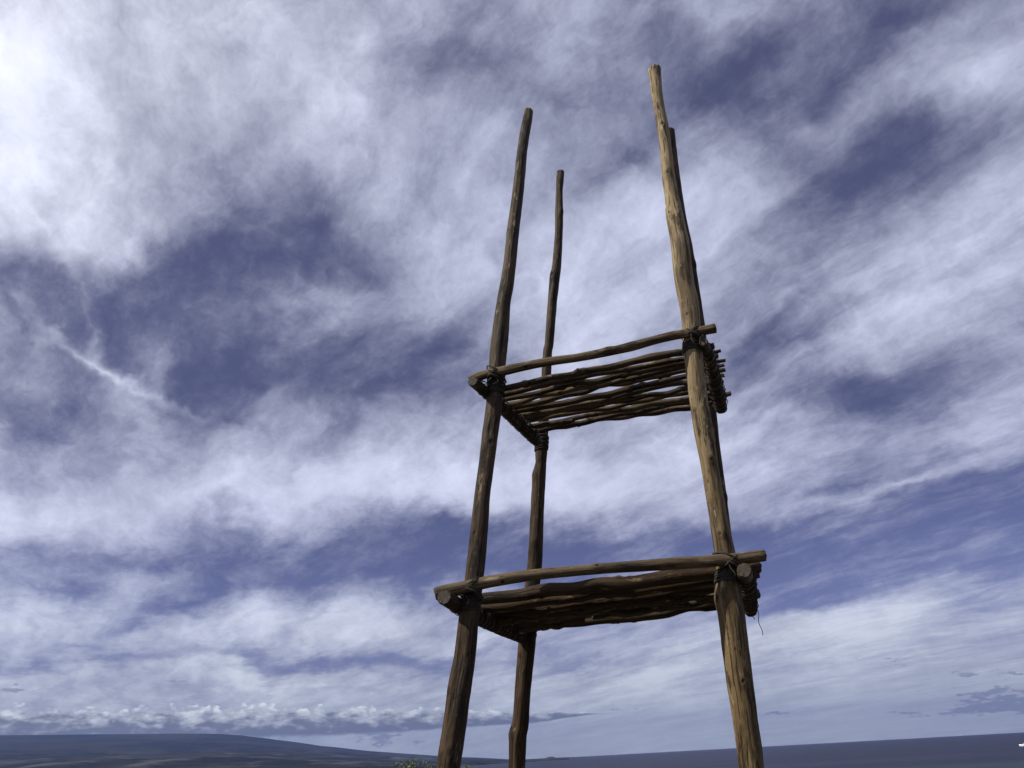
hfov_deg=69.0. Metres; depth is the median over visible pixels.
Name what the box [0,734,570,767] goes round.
mountain
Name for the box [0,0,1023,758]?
sky
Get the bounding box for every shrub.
[394,757,433,767]
[400,756,415,767]
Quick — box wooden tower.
[433,64,766,767]
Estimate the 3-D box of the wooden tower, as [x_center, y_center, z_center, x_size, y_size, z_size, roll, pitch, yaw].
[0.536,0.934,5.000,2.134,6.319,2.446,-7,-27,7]
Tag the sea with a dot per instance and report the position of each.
(1004, 750)
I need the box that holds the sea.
[460,732,1023,767]
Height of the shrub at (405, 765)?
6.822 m
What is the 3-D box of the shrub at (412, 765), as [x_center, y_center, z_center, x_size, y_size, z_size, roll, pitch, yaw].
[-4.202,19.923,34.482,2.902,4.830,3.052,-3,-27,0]

